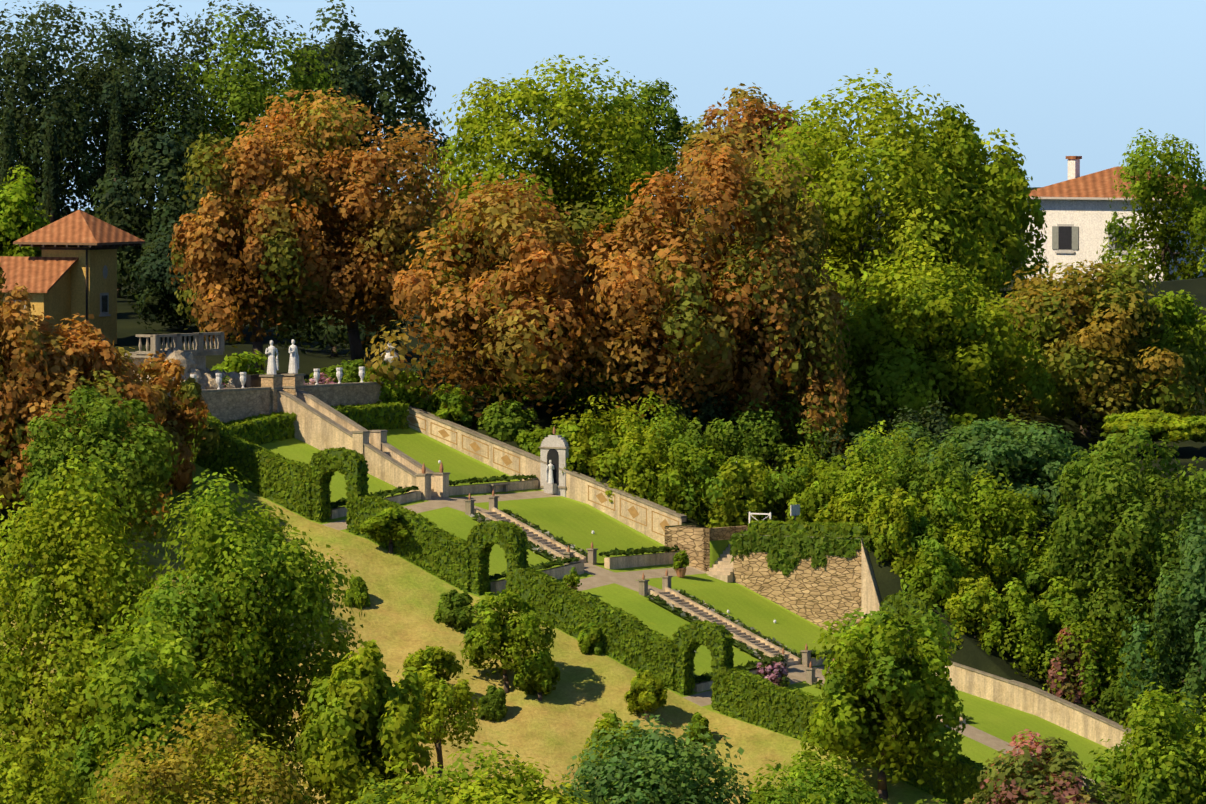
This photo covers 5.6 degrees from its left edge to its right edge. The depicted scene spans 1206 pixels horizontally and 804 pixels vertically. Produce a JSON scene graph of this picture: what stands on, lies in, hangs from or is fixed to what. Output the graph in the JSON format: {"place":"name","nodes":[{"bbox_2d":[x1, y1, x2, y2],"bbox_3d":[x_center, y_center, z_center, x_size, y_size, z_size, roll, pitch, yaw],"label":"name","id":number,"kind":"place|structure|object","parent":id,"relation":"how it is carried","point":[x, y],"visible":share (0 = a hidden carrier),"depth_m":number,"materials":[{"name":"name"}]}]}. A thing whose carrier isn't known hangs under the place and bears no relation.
{"place":"outdoors","nodes":[
{"label":"outdoors","id":0,"kind":"place"},
{"bbox_2d":[0,187,1205,803],"bbox_3d":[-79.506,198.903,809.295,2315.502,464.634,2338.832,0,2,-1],"label":"hillside ground","id":1,"kind":"structure","parent":0,"point":[554,729],"depth_m":677.13,"materials":[{"name":"green plant"}]},
{"bbox_2d":[0,91,18,240],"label":"cypress tree","id":2,"kind":"object","parent":1,"relation":"on","point":[8,140],"visible":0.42,"depth_m":755.71,"materials":[{"name":"green plant"}]},
{"bbox_2d":[0,263,51,477],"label":"brown tree","id":3,"kind":"object","parent":1,"relation":"on","point":[26,344],"visible":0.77,"depth_m":670.50,"materials":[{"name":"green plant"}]},
{"bbox_2d":[0,164,51,256],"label":"green tree","id":4,"kind":"object","parent":1,"relation":"on","point":[16,222],"visible":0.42,"depth_m":752.33,"materials":[{"name":"green plant"}]},
{"bbox_2d":[0,725,86,803],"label":"tree","id":5,"kind":"object","parent":1,"relation":"on","point":[19,775],"visible":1,"depth_m":603.58,"materials":[{"name":"green plant"}]},
{"bbox_2d":[41,118,60,224],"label":"cypress tree","id":6,"kind":"object","parent":1,"relation":"on","point":[50,184],"visible":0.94,"depth_m":763.93,"materials":[{"name":"green plant"}]},
{"bbox_2d":[0,16,109,224],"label":"dark tree","id":7,"kind":"object","parent":1,"relation":"on","point":[18,60],"visible":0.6,"depth_m":787.60,"materials":[{"name":"green plant"}]},
{"bbox_2d":[0,210,144,343],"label":"tower house","id":8,"kind":"structure","parent":1,"relation":"on","point":[70,271],"depth_m":740.77,"materials":[{"name":"paint"}]},
{"bbox_2d":[0,445,163,803],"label":"tree","id":9,"kind":"object","parent":1,"relation":"on","point":[77,574],"visible":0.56,"depth_m":635.04,"materials":[{"name":"green plant"}]},
{"bbox_2d":[0,311,171,537],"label":"brown tree","id":10,"kind":"object","parent":1,"relation":"on","point":[75,360],"visible":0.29,"depth_m":672.12,"materials":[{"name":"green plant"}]},
{"bbox_2d":[0,0,173,214],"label":"tree","id":11,"kind":"object","parent":1,"relation":"on","point":[56,12],"visible":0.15,"depth_m":827.09,"materials":[{"name":"green plant"}]},
{"bbox_2d":[18,385,183,634],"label":"green tree","id":12,"kind":"object","parent":1,"relation":"on","point":[150,477],"visible":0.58,"depth_m":663.24,"materials":[{"name":"green plant"}]},
{"bbox_2d":[105,71,123,297],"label":"cypress tree","id":13,"kind":"object","parent":1,"relation":"on","point":[114,148],"visible":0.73,"depth_m":768.94,"materials":[{"name":"green plant"}]},
{"bbox_2d":[21,3,209,234],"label":"dark tree","id":14,"kind":"object","parent":1,"relation":"on","point":[100,83],"visible":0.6,"depth_m":792.47,"materials":[{"name":"green plant"}]},
{"bbox_2d":[45,616,239,803],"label":"tree","id":15,"kind":"object","parent":1,"relation":"on","point":[134,705],"visible":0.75,"depth_m":618.70,"materials":[{"name":"green plant"}]},
{"bbox_2d":[85,116,232,304],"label":"dark tree","id":16,"kind":"object","parent":1,"relation":"on","point":[132,220],"visible":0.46,"depth_m":762.28,"materials":[{"name":"green plant"}]},
{"bbox_2d":[114,346,220,498],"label":"brown tree","id":17,"kind":"object","parent":1,"relation":"on","point":[182,411],"visible":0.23,"depth_m":680.15,"materials":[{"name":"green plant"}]},
{"bbox_2d":[115,332,264,389],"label":"terrace","id":18,"kind":"structure","parent":1,"relation":"on","point":[193,361],"depth_m":690.99,"materials":[{"name":"stone"}]},
{"bbox_2d":[126,209,276,333],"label":"dark tree","id":19,"kind":"object","parent":1,"relation":"on","point":[154,301],"visible":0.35,"depth_m":748.25,"materials":[{"name":"green plant"}]},
{"bbox_2d":[80,697,329,803],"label":"tree","id":20,"kind":"object","parent":1,"relation":"on","point":[213,787],"visible":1,"depth_m":599.08,"materials":[{"name":"green plant"}]},
{"bbox_2d":[87,0,346,208],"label":"tree","id":21,"kind":"object","parent":1,"relation":"on","point":[195,52],"visible":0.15,"depth_m":834.11,"materials":[{"name":"green plant"}]},
{"bbox_2d":[124,3,365,200],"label":"dark tree","id":22,"kind":"object","parent":1,"relation":"on","point":[252,93],"visible":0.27,"depth_m":797.94,"materials":[{"name":"green plant"}]},
{"bbox_2d":[167,132,323,373],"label":"russet tree","id":23,"kind":"object","parent":1,"relation":"on","point":[266,223],"visible":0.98,"depth_m":720.70,"materials":[{"name":"orange plant"}]},
{"bbox_2d":[110,467,392,803],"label":"tree","id":24,"kind":"object","parent":1,"relation":"on","point":[238,619],"visible":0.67,"depth_m":626.84,"materials":[{"name":"green plant"}]},
{"bbox_2d":[167,339,399,422],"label":"terrace wall","id":25,"kind":"structure","parent":1,"relation":"on","point":[229,404],"depth_m":693.82,"materials":[{"name":"stone"}]},
{"bbox_2d":[182,401,409,452],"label":"box hedges","id":26,"kind":"object","parent":1,"relation":"on","point":[263,428],"visible":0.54,"depth_m":693.01,"materials":[{"name":"green plant"}]},
{"bbox_2d":[174,87,491,366],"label":"russet tree","id":27,"kind":"object","parent":1,"relation":"on","point":[359,267],"visible":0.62,"depth_m":723.53,"materials":[{"name":"orange plant"}]},
{"bbox_2d":[272,255,416,356],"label":"shrubs","id":28,"kind":"object","parent":1,"relation":"on","point":[339,335],"visible":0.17,"depth_m":742.94,"materials":[{"name":"green plant"}]},
{"bbox_2d":[279,35,419,217],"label":"dark tree","id":29,"kind":"object","parent":1,"relation":"on","point":[354,83],"visible":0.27,"depth_m":803.66,"materials":[{"name":"green plant"}]},
{"bbox_2d":[295,639,436,803],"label":"tree","id":30,"kind":"object","parent":1,"relation":"on","point":[369,707],"visible":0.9,"depth_m":623.51,"materials":[{"name":"green plant"}]},
{"bbox_2d":[281,0,454,212],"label":"tree","id":31,"kind":"object","parent":1,"relation":"on","point":[404,91],"visible":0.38,"depth_m":837.54,"materials":[{"name":"green plant"}]},
{"bbox_2d":[360,507,410,553],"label":"orchard tree","id":32,"kind":"object","parent":1,"relation":"on","point":[381,525],"visible":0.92,"depth_m":676.25,"materials":[{"name":"green plant"}]},
{"bbox_2d":[363,361,430,410],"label":"shrub","id":33,"kind":"object","parent":1,"relation":"on","point":[401,394],"visible":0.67,"depth_m":702.75,"materials":[{"name":"green plant"}]},
{"bbox_2d":[402,646,462,686],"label":"orchard tree","id":34,"kind":"object","parent":1,"relation":"on","point":[441,659],"visible":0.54,"depth_m":662.89,"materials":[{"name":"green plant"}]},
{"bbox_2d":[393,664,482,800],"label":"orchard tree","id":35,"kind":"object","parent":1,"relation":"on","point":[438,703],"visible":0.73,"depth_m":650.55,"materials":[{"name":"green plant"}]},
{"bbox_2d":[433,589,475,631],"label":"shrub","id":36,"kind":"object","parent":1,"relation":"on","point":[455,610],"visible":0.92,"depth_m":671.01,"materials":[{"name":"green plant"}]},
{"bbox_2d":[425,383,484,426],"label":"shrub","id":37,"kind":"object","parent":1,"relation":"on","point":[454,400],"visible":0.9,"depth_m":702.53,"materials":[{"name":"green plant"}]},
{"bbox_2d":[336,740,606,803],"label":"tree","id":38,"kind":"object","parent":1,"relation":"on","point":[507,789],"visible":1,"depth_m":597.96,"materials":[{"name":"green plant"}]},
{"bbox_2d":[459,589,555,693],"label":"orchard tree","id":39,"kind":"object","parent":1,"relation":"on","point":[511,635],"visible":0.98,"depth_m":664.66,"materials":[{"name":"green plant"}]},
{"bbox_2d":[476,399,541,441],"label":"shrub","id":40,"kind":"object","parent":1,"relation":"on","point":[502,423],"visible":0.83,"depth_m":701.24,"materials":[{"name":"green plant"}]},
{"bbox_2d":[364,173,654,419],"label":"russet tree","id":41,"kind":"object","parent":1,"relation":"on","point":[532,317],"visible":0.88,"depth_m":703.35,"materials":[{"name":"orange plant"}]},
{"bbox_2d":[468,373,581,409],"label":"shrub","id":42,"kind":"object","parent":1,"relation":"on","point":[550,397],"visible":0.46,"depth_m":706.12,"materials":[{"name":"green plant"}]},
{"bbox_2d":[513,653,560,700],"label":"bush","id":43,"kind":"object","parent":1,"relation":"on","point":[534,676],"visible":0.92,"depth_m":664.32,"materials":[{"name":"green plant"}]},
{"bbox_2d":[404,403,686,544],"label":"garden wall","id":44,"kind":"structure","parent":1,"relation":"on","point":[650,519],"depth_m":696.89,"materials":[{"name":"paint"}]},
{"bbox_2d":[423,54,681,267],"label":"green tree","id":45,"kind":"object","parent":1,"relation":"on","point":[586,181],"visible":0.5,"depth_m":764.92,"materials":[{"name":"green plant"}]},
{"bbox_2d":[329,480,826,692],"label":"terrace walls","id":46,"kind":"structure","parent":1,"relation":"on","point":[619,562],"depth_m":686.33,"materials":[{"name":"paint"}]},
{"bbox_2d":[330,474,841,682],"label":"low hedges","id":47,"kind":"object","parent":46,"relation":"on","point":[342,501],"visible":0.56,"depth_m":685.59,"materials":[{"name":"green plant"}]},
{"bbox_2d":[186,407,997,803],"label":"clipped hedge with arches","id":48,"kind":"object","parent":1,"relation":"on","point":[628,639],"visible":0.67,"depth_m":671.82,"materials":[{"name":"green plant"}]},
{"bbox_2d":[562,413,623,477],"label":"shrub","id":49,"kind":"object","parent":1,"relation":"on","point":[603,439],"visible":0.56,"depth_m":697.32,"materials":[{"name":"green plant"}]},
{"bbox_2d":[546,339,674,422],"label":"shrub","id":50,"kind":"object","parent":1,"relation":"on","point":[582,393],"visible":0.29,"depth_m":707.91,"materials":[{"name":"green plant"}]},
{"bbox_2d":[277,388,965,726],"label":"staircase","id":51,"kind":"structure","parent":1,"relation":"on","point":[319,424],"depth_m":689.99,"materials":[{"name":"stone"}]},
{"bbox_2d":[595,408,689,507],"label":"shrub","id":52,"kind":"object","parent":1,"relation":"on","point":[631,453],"visible":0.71,"depth_m":695.27,"materials":[{"name":"green plant"}]},
{"bbox_2d":[584,77,700,273],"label":"green tree","id":53,"kind":"object","parent":1,"relation":"on","point":[670,121],"visible":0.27,"depth_m":803.38,"materials":[{"name":"green plant"}]},
{"bbox_2d":[624,669,667,719],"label":"bush","id":54,"kind":"object","parent":1,"relation":"on","point":[647,691],"visible":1,"depth_m":663.68,"materials":[{"name":"green plant"}]},
{"bbox_2d":[464,489,834,684],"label":"stone pillars","id":55,"kind":"structure","parent":1,"relation":"on","point":[666,582],"depth_m":681.84,"materials":[{"name":"stone"}]},
{"bbox_2d":[551,714,753,803],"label":"tree","id":56,"kind":"object","parent":1,"relation":"on","point":[654,775],"visible":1,"depth_m":607.29,"materials":[{"name":"green plant"}]},
{"bbox_2d":[649,436,727,525],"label":"shrub","id":57,"kind":"object","parent":1,"relation":"on","point":[686,460],"visible":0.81,"depth_m":693.62,"materials":[{"name":"green plant"}]},
{"bbox_2d":[645,367,739,459],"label":"shrub","id":58,"kind":"object","parent":1,"relation":"on","point":[703,416],"visible":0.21,"depth_m":704.72,"materials":[{"name":"green plant"}]},
{"bbox_2d":[562,107,848,425],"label":"russet tree","id":59,"kind":"object","parent":1,"relation":"on","point":[677,277],"visible":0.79,"depth_m":703.31,"materials":[{"name":"orange plant"}]},
{"bbox_2d":[660,413,769,498],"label":"shrub","id":60,"kind":"object","parent":1,"relation":"on","point":[722,430],"visible":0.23,"depth_m":698.05,"materials":[{"name":"green plant"}]},
{"bbox_2d":[469,509,973,719],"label":"iris borders","id":61,"kind":"object","parent":1,"relation":"on","point":[479,517],"visible":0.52,"depth_m":680.17,"materials":[{"name":"green plant"}]},
{"bbox_2d":[701,457,759,526],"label":"shrub","id":62,"kind":"object","parent":1,"relation":"on","point":[731,476],"visible":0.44,"depth_m":693.25,"materials":[{"name":"green plant"}]},
{"bbox_2d":[685,455,778,527],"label":"shrub","id":63,"kind":"object","parent":1,"relation":"on","point":[752,488],"visible":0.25,"depth_m":693.64,"materials":[{"name":"green plant"}]},
{"bbox_2d":[675,83,832,211],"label":"brown tree","id":64,"kind":"object","parent":1,"relation":"on","point":[750,107],"visible":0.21,"depth_m":787.97,"materials":[{"name":"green plant"}]},
{"bbox_2d":[713,386,836,484],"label":"shrub","id":65,"kind":"object","parent":1,"relation":"on","point":[779,448],"visible":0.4,"depth_m":703.50,"materials":[{"name":"green plant"}]},
{"bbox_2d":[709,178,851,465],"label":"russet tree","id":66,"kind":"object","parent":1,"relation":"on","point":[833,392],"visible":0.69,"depth_m":704.37,"materials":[{"name":"brown plant"}]},
{"bbox_2d":[743,443,824,521],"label":"shrub","id":67,"kind":"object","parent":1,"relation":"on","point":[794,483],"visible":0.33,"depth_m":695.23,"materials":[{"name":"green plant"}]},
{"bbox_2d":[747,760,822,803],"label":"tree","id":68,"kind":"object","parent":1,"relation":"on","point":[762,795],"visible":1,"depth_m":597.96,"materials":[{"name":"green plant"}]},
{"bbox_2d":[746,749,887,803],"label":"tree","id":69,"kind":"object","parent":1,"relation":"on","point":[826,785],"visible":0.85,"depth_m":603.45,"materials":[{"name":"green plant"}]},
{"bbox_2d":[785,462,855,522],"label":"shrub","id":70,"kind":"object","parent":1,"relation":"on","point":[813,501],"visible":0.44,"depth_m":691.73,"materials":[{"name":"green plant"}]},
{"bbox_2d":[814,473,892,524],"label":"shrub","id":71,"kind":"object","parent":1,"relation":"on","point":[849,511],"visible":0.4,"depth_m":688.49,"materials":[{"name":"green plant"}]},
{"bbox_2d":[706,68,1006,307],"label":"tree","id":72,"kind":"object","parent":1,"relation":"on","point":[839,177],"visible":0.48,"depth_m":746.78,"materials":[{"name":"green plant"}]},
{"bbox_2d":[833,425,928,523],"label":"shrub","id":73,"kind":"object","parent":1,"relation":"on","point":[887,477],"visible":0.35,"depth_m":689.24,"materials":[{"name":"green plant"}]},
{"bbox_2d":[797,604,966,799],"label":"tree","id":74,"kind":"object","parent":1,"relation":"on","point":[913,696],"visible":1,"depth_m":655.30,"materials":[{"name":"green plant"}]},
{"bbox_2d":[867,488,923,576],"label":"shrub","id":75,"kind":"object","parent":1,"relation":"on","point":[894,545],"visible":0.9,"depth_m":682.80,"materials":[{"name":"green plant"}]},
{"bbox_2d":[665,512,1130,754],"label":"retaining wall","id":76,"kind":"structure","parent":1,"relation":"on","point":[835,588],"depth_m":684.35,"materials":[{"name":"beige stone"}]},
{"bbox_2d":[729,530,871,575],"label":"climbing ivy","id":77,"kind":"object","parent":76,"relation":"attached to","point":[786,552],"visible":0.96,"depth_m":685.76,"materials":[{"name":"green plant"}]},
{"bbox_2d":[747,519,869,537],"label":"hedge","id":78,"kind":"object","parent":76,"relation":"on","point":[816,527],"visible":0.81,"depth_m":685.72,"materials":[{"name":"green plant"}]},
{"bbox_2d":[871,441,976,536],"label":"shrub","id":79,"kind":"object","parent":1,"relation":"on","point":[940,469],"visible":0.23,"depth_m":687.47,"materials":[{"name":"green plant"}]},
{"bbox_2d":[899,534,966,622],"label":"shrub","id":80,"kind":"object","parent":1,"relation":"on","point":[939,582],"visible":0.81,"depth_m":681.33,"materials":[{"name":"green plant"}]},
{"bbox_2d":[820,241,1057,445],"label":"tree","id":81,"kind":"object","parent":1,"relation":"on","point":[905,358],"visible":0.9,"depth_m":712.60,"materials":[{"name":"green plant"}]},
{"bbox_2d":[914,477,984,581],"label":"shrub","id":82,"kind":"object","parent":1,"relation":"on","point":[942,510],"visible":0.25,"depth_m":684.43,"materials":[{"name":"green plant"}]},
{"bbox_2d":[884,101,1048,299],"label":"tree","id":83,"kind":"object","parent":1,"relation":"on","point":[1012,198],"visible":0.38,"depth_m":754.81,"materials":[{"name":"green plant"}]},
{"bbox_2d":[944,577,1004,650],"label":"shrub","id":84,"kind":"object","parent":1,"relation":"on","point":[975,593],"visible":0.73,"depth_m":680.41,"materials":[{"name":"green plant"}]},
{"bbox_2d":[935,523,1018,612],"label":"shrub","id":85,"kind":"object","parent":1,"relation":"on","point":[978,577],"visible":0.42,"depth_m":683.16,"materials":[{"name":"green plant"}]},
{"bbox_2d":[939,471,1036,592],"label":"shrub","id":86,"kind":"object","parent":1,"relation":"on","point":[1023,502],"visible":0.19,"depth_m":687.30,"materials":[{"name":"green plant"}]},
{"bbox_2d":[886,418,1094,526],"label":"green tree","id":87,"kind":"object","parent":1,"relation":"on","point":[1038,458],"visible":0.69,"depth_m":690.45,"materials":[{"name":"green plant"}]},
{"bbox_2d":[943,463,1054,593],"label":"shrub","id":88,"kind":"object","parent":1,"relation":"on","point":[1028,514],"visible":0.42,"depth_m":685.19,"materials":[{"name":"green plant"}]},
{"bbox_2d":[970,577,1055,677],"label":"shrub","id":89,"kind":"object","parent":1,"relation":"on","point":[1030,618],"visible":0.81,"depth_m":680.14,"materials":[{"name":"green plant"}]},
{"bbox_2d":[964,729,1136,803],"bbox_3d":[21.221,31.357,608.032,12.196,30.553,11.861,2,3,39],"label":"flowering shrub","id":90,"kind":"object","parent":1,"relation":"on","point":[1024,776],"visible":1,"depth_m":606.07,"materials":[{"name":"pink plant"}]},
{"bbox_2d":[1000,536,1135,638],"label":"green tree","id":91,"kind":"object","parent":1,"relation":"on","point":[1057,614],"visible":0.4,"depth_m":682.98,"materials":[{"name":"green plant"}]},
{"bbox_2d":[1046,627,1101,705],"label":"dark red shrub","id":92,"kind":"object","parent":1,"relation":"on","point":[1065,682],"visible":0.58,"depth_m":679.13,"materials":[{"name":"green plant"}]},
{"bbox_2d":[1034,614,1129,705],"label":"shrub","id":93,"kind":"object","parent":1,"relation":"on","point":[1048,656],"visible":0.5,"depth_m":679.39,"materials":[{"name":"green plant"}]},
{"bbox_2d":[980,259,1205,440],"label":"olive tree","id":94,"kind":"object","parent":1,"relation":"on","point":[1098,366],"visible":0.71,"depth_m":722.10,"materials":[{"name":"green plant"}]},
{"bbox_2d":[1002,420,1205,672],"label":"green tree","id":95,"kind":"object","parent":1,"relation":"on","point":[1112,483],"visible":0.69,"depth_m":683.05,"materials":[{"name":"green plant"}]},
{"bbox_2d":[1025,156,1205,286],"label":"white villa","id":96,"kind":"object","parent":1,"relation":"on","point":[1077,208],"visible":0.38,"depth_m":827.96,"materials":[{"name":"paint"}]},
{"bbox_2d":[1091,655,1165,729],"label":"shrub","id":97,"kind":"object","parent":1,"relation":"on","point":[1109,698],"visible":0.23,"depth_m":676.68,"materials":[{"name":"green plant"}]},
{"bbox_2d":[1080,682,1205,803],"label":"tree","id":98,"kind":"object","parent":1,"relation":"on","point":[1164,762],"visible":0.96,"depth_m":620.18,"materials":[{"name":"green plant"}]},
{"bbox_2d":[1095,128,1205,285],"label":"green tree","id":99,"kind":"object","parent":1,"relation":"on","point":[1191,204],"visible":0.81,"depth_m":811.76,"materials":[{"name":"green plant"}]},
{"bbox_2d":[1101,409,1205,453],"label":"hedge","id":100,"kind":"object","parent":1,"relation":"on","point":[1171,427],"visible":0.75,"depth_m":713.71,"materials":[{"name":"green plant"}]},
{"bbox_2d":[1118,505,1205,743],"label":"green tree","id":101,"kind":"object","parent":1,"relation":"on","point":[1185,617],"visible":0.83,"depth_m":674.86,"materials":[{"name":"green plant"}]},
{"bbox_2d":[1119,290,1205,415],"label":"green tree","id":102,"kind":"object","parent":1,"relation":"on","point":[1181,312],"visible":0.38,"depth_m":729.38,"materials":[{"name":"green plant"}]},
{"bbox_2d":[0,0,1205,210],"label":"sky","id":103,"kind":"structure","parent":0,"point":[1064,77],"materials":[{"name":"blue"}]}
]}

